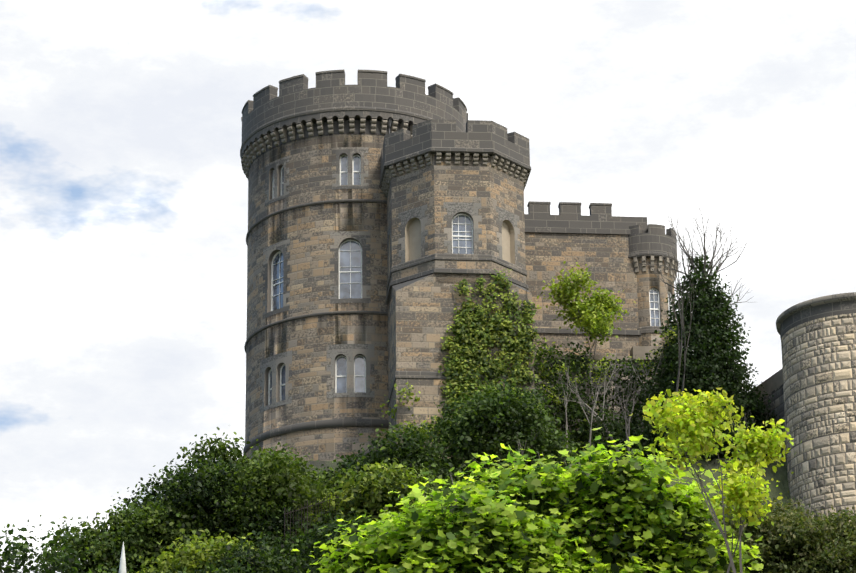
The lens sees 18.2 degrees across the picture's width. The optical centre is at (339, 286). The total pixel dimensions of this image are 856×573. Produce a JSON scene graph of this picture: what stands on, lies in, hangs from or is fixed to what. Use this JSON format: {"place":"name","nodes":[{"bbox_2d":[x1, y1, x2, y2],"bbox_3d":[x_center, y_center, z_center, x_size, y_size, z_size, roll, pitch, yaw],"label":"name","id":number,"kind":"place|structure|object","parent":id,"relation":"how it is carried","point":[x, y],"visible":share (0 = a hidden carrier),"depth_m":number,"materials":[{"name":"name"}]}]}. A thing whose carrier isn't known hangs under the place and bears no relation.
{"place":"outdoors","nodes":[
{"label":"outdoors","id":0,"kind":"place"},
{"bbox_2d":[380,380,439,441],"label":"crag sapling","id":1,"kind":"object","parent":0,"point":[393,410],"depth_m":116.13,"materials":[{"name":"green plant"}]},
{"bbox_2d":[0,0,855,572],"label":"sky","id":2,"kind":"structure","parent":0,"point":[124,183],"materials":[{"name":"white"}]},
{"bbox_2d":[92,458,797,572],"bbox_3d":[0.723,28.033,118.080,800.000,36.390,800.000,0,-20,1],"label":"hill terrain","id":3,"kind":"structure","parent":0,"point":[781,475],"depth_m":113.69,"materials":[{"name":"green plant"}]},
{"bbox_2d":[0,519,116,572],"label":"bush","id":4,"kind":"object","parent":3,"relation":"on","point":[8,557],"depth_m":82.73,"materials":[{"name":"green plant"}]},
{"bbox_2d":[119,542,125,572],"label":"fence finial","id":5,"kind":"object","parent":3,"relation":"on","point":[122,567],"visible":1,"depth_m":10.93,"materials":[{"name":"paint"}]},
{"bbox_2d":[30,420,463,572],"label":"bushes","id":6,"kind":"object","parent":3,"relation":"on","point":[281,477],"depth_m":106.68,"materials":[{"name":"green plant"}]},
{"bbox_2d":[136,446,437,572],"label":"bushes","id":7,"kind":"object","parent":6,"relation":"on","point":[189,559],"visible":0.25,"depth_m":104.41,"materials":[{"name":"green plant"}]},
{"bbox_2d":[284,485,360,544],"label":"fence","id":8,"kind":"object","parent":6,"relation":"on","point":[293,511],"visible":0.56,"depth_m":105.27,"materials":[{"name":"metal"}]},
{"bbox_2d":[245,134,387,460],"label":"tower wall","id":9,"kind":"structure","parent":3,"relation":"on","point":[311,179],"depth_m":123.57,"materials":[{"name":"stone"}]},
{"bbox_2d":[266,324,284,353],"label":"stain","id":10,"kind":"object","parent":9,"relation":"attached to","point":[274,334],"visible":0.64,"depth_m":123.62,"materials":[{"name":"brown stone"}]},
{"bbox_2d":[260,350,291,412],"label":"surround","id":11,"kind":"object","parent":9,"relation":"attached to","point":[274,361],"visible":0.92,"depth_m":122.82,"materials":[{"name":"stone"}]},
{"bbox_2d":[262,239,289,319],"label":"surround","id":12,"kind":"object","parent":9,"relation":"attached to","point":[281,246],"visible":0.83,"depth_m":124.59,"materials":[{"name":"stone"}]},
{"bbox_2d":[267,213,286,231],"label":"stain","id":13,"kind":"object","parent":9,"relation":"attached to","point":[273,217],"visible":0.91,"depth_m":125.47,"materials":[{"name":"stone"}]},
{"bbox_2d":[265,156,288,205],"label":"surround","id":14,"kind":"object","parent":9,"relation":"attached to","point":[275,164],"visible":0.9,"depth_m":126.26,"materials":[{"name":"stone"}]},
{"bbox_2d":[243,199,388,456],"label":"string courses","id":15,"kind":"object","parent":9,"relation":"attached to","point":[302,426],"visible":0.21,"depth_m":122.29,"materials":[{"name":"stone"}]},
{"bbox_2d":[320,315,339,340],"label":"stain","id":16,"kind":"object","parent":9,"relation":"attached to","point":[331,316],"visible":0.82,"depth_m":122.25,"materials":[{"name":"stone"}]},
{"bbox_2d":[326,344,374,397],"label":"surround","id":17,"kind":"object","parent":9,"relation":"attached to","point":[350,352],"visible":1,"depth_m":121.47,"materials":[{"name":"stone"}]},
{"bbox_2d":[330,231,370,303],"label":"surround","id":18,"kind":"object","parent":9,"relation":"attached to","point":[339,237],"visible":1,"depth_m":123.19,"materials":[{"name":"stone"}]},
{"bbox_2d":[332,147,368,189],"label":"surround","id":19,"kind":"object","parent":9,"relation":"attached to","point":[348,151],"visible":1,"depth_m":124.83,"materials":[{"name":"stone"}]},
{"bbox_2d":[341,203,364,224],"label":"stain","id":20,"kind":"object","parent":9,"relation":"attached to","point":[355,211],"visible":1,"depth_m":124.07,"materials":[{"name":"stone"}]},
{"bbox_2d":[240,69,467,178],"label":"battlement parapet","id":21,"kind":"structure","parent":9,"relation":"on","point":[369,95],"depth_m":126.19,"materials":[{"name":"stone"}]},
{"bbox_2d":[265,117,415,134],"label":"round tower roof deck","id":22,"kind":"structure","parent":21,"relation":"attached to","point":[346,119],"depth_m":127.41,"materials":[{"name":"grey stone"}]},
{"bbox_2d":[341,314,368,336],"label":"stain","id":23,"kind":"object","parent":9,"relation":"attached to","point":[356,322],"visible":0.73,"depth_m":122.18,"materials":[{"name":"stone"}]},
{"bbox_2d":[387,118,391,133],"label":"down pipe","id":24,"kind":"object","parent":9,"relation":"attached to","point":[389,121],"visible":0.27,"depth_m":125.61,"materials":[{"name":"black metal"}]},
{"bbox_2d":[268,155,672,404],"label":"sash windows","id":25,"kind":"structure","parent":9,"relation":"attached to","point":[350,268],"depth_m":123.30,"materials":[{"name":"paint"}]},
{"bbox_2d":[388,274,533,458],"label":"square tower","id":26,"kind":"structure","parent":3,"relation":"on","point":[421,313],"depth_m":117.85,"materials":[{"name":"stone"}]},
{"bbox_2d":[379,119,530,304],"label":"octagon parapet and bands","id":27,"kind":"structure","parent":26,"relation":"on","point":[499,145],"depth_m":120.93,"materials":[{"name":"grey stone"}]},
{"bbox_2d":[387,371,534,406],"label":"string course","id":28,"kind":"object","parent":26,"relation":"attached to","point":[416,375],"visible":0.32,"depth_m":117.05,"materials":[{"name":"stone"}]},
{"bbox_2d":[452,286,532,402],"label":"ivy stems","id":29,"kind":"object","parent":26,"relation":"attached to","point":[499,332],"visible":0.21,"depth_m":118.11,"materials":[{"name":"plant"}]},
{"bbox_2d":[427,268,550,453],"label":"ivy","id":30,"kind":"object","parent":3,"relation":"on","point":[470,339],"depth_m":117.49,"materials":[{"name":"green plant"}]},
{"bbox_2d":[420,375,587,503],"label":"bush","id":31,"kind":"object","parent":3,"relation":"on","point":[488,413],"depth_m":111.62,"materials":[{"name":"green plant"}]},
{"bbox_2d":[315,443,748,572],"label":"sycamore leaves","id":32,"kind":"object","parent":3,"relation":"on","point":[614,541],"visible":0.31,"depth_m":40.00,"materials":[{"name":"green plant"}]},
{"bbox_2d":[292,426,763,572],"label":"sycamore","id":33,"kind":"object","parent":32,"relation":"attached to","point":[407,528],"depth_m":39.86,"materials":[{"name":"green plant"}]},
{"bbox_2d":[535,337,600,453],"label":"light evergreen leaves","id":34,"kind":"object","parent":3,"relation":"on","point":[560,387],"visible":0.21,"depth_m":120.09,"materials":[{"name":"green plant"}]},
{"bbox_2d":[525,233,638,355],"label":"block walls","id":35,"kind":"structure","parent":3,"relation":"on","point":[607,260],"depth_m":129.24,"materials":[{"name":"stone"}]},
{"bbox_2d":[524,201,647,334],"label":"parapet","id":36,"kind":"structure","parent":35,"relation":"on","point":[568,219],"depth_m":130.14,"materials":[{"name":"stone"}]},
{"bbox_2d":[637,257,675,365],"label":"corner turret","id":37,"kind":"object","parent":35,"relation":"attached to","point":[647,281],"visible":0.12,"depth_m":129.01,"materials":[{"name":"stone"}]},
{"bbox_2d":[628,224,678,349],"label":"turret","id":38,"kind":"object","parent":37,"relation":"on","point":[653,241],"depth_m":129.68,"materials":[{"name":"grey stone"}]},
{"bbox_2d":[534,346,661,456],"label":"terrace wall","id":39,"kind":"structure","parent":3,"relation":"on","point":[640,351],"depth_m":121.98,"materials":[{"name":"stone"}]},
{"bbox_2d":[534,343,619,381],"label":"ivy terrace wall","id":40,"kind":"structure","parent":39,"relation":"on","point":[548,353],"depth_m":121.98,"materials":[{"name":"green plant"}]},
{"bbox_2d":[537,261,635,413],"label":"young tree","id":41,"kind":"object","parent":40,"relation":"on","point":[597,309],"depth_m":121.40,"materials":[{"name":"green plant"}]},
{"bbox_2d":[534,337,724,458],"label":"evergreen leaves","id":42,"kind":"object","parent":3,"relation":"on","point":[574,409],"visible":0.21,"depth_m":119.09,"materials":[{"name":"green plant"}]},
{"bbox_2d":[599,207,756,467],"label":"bare tree branches","id":43,"kind":"object","parent":3,"relation":"on","point":[680,306],"visible":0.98,"depth_m":118.77,"materials":[{"name":"brown plant"}]},
{"bbox_2d":[623,251,780,463],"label":"ivy leaves","id":44,"kind":"object","parent":3,"relation":"on","point":[712,354],"visible":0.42,"depth_m":116.71,"materials":[{"name":"green plant"}]},
{"bbox_2d":[629,380,801,572],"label":"ash sapling","id":45,"kind":"object","parent":3,"relation":"on","point":[682,415],"depth_m":30.60,"materials":[{"name":"green plant"}]},
{"bbox_2d":[702,491,855,572],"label":"shrubs","id":46,"kind":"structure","parent":3,"relation":"on","point":[804,544],"depth_m":106.86,"materials":[{"name":"green plant"}]},
{"bbox_2d":[776,292,855,521],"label":"round stone tower","id":47,"kind":"structure","parent":3,"relation":"on","point":[818,340],"depth_m":111.94,"materials":[{"name":"beige stone"}]},
{"bbox_2d":[387,154,525,310],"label":"turret wall","id":48,"kind":"structure","parent":0,"point":[434,186],"depth_m":120.47,"materials":[{"name":"brown stone"}]},
{"bbox_2d":[388,219,390,277],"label":"niche surround","id":49,"kind":"object","parent":48,"relation":"attached to","point":[389,232],"visible":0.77,"depth_m":121.90,"materials":[{"name":"stone"}]},
{"bbox_2d":[398,204,427,263],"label":"niche surround","id":50,"kind":"object","parent":48,"relation":"attached to","point":[406,216],"visible":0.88,"depth_m":120.41,"materials":[{"name":"stone"}]},
{"bbox_2d":[443,202,481,254],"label":"window surround","id":51,"kind":"object","parent":48,"relation":"attached to","point":[470,208],"visible":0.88,"depth_m":119.74,"materials":[{"name":"stone"}]},
{"bbox_2d":[496,206,520,266],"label":"niche surround","id":52,"kind":"object","parent":48,"relation":"attached to","point":[511,217],"visible":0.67,"depth_m":120.69,"materials":[{"name":"stone"}]},
{"bbox_2d":[545,330,676,455],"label":"twiggy bare tree branches","id":53,"kind":"object","parent":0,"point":[592,409],"visible":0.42,"depth_m":117.66,"materials":[{"name":"brown plant"}]},
{"bbox_2d":[534,326,676,407],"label":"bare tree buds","id":54,"kind":"object","parent":53,"relation":"attached to","point":[603,378],"visible":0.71,"depth_m":117.88,"materials":[{"name":"green plant"}]},
{"bbox_2d":[752,369,786,457],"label":"wall","id":55,"kind":"structure","parent":0,"point":[772,384],"depth_m":116.51,"materials":[{"name":"grey stone"}]}
]}

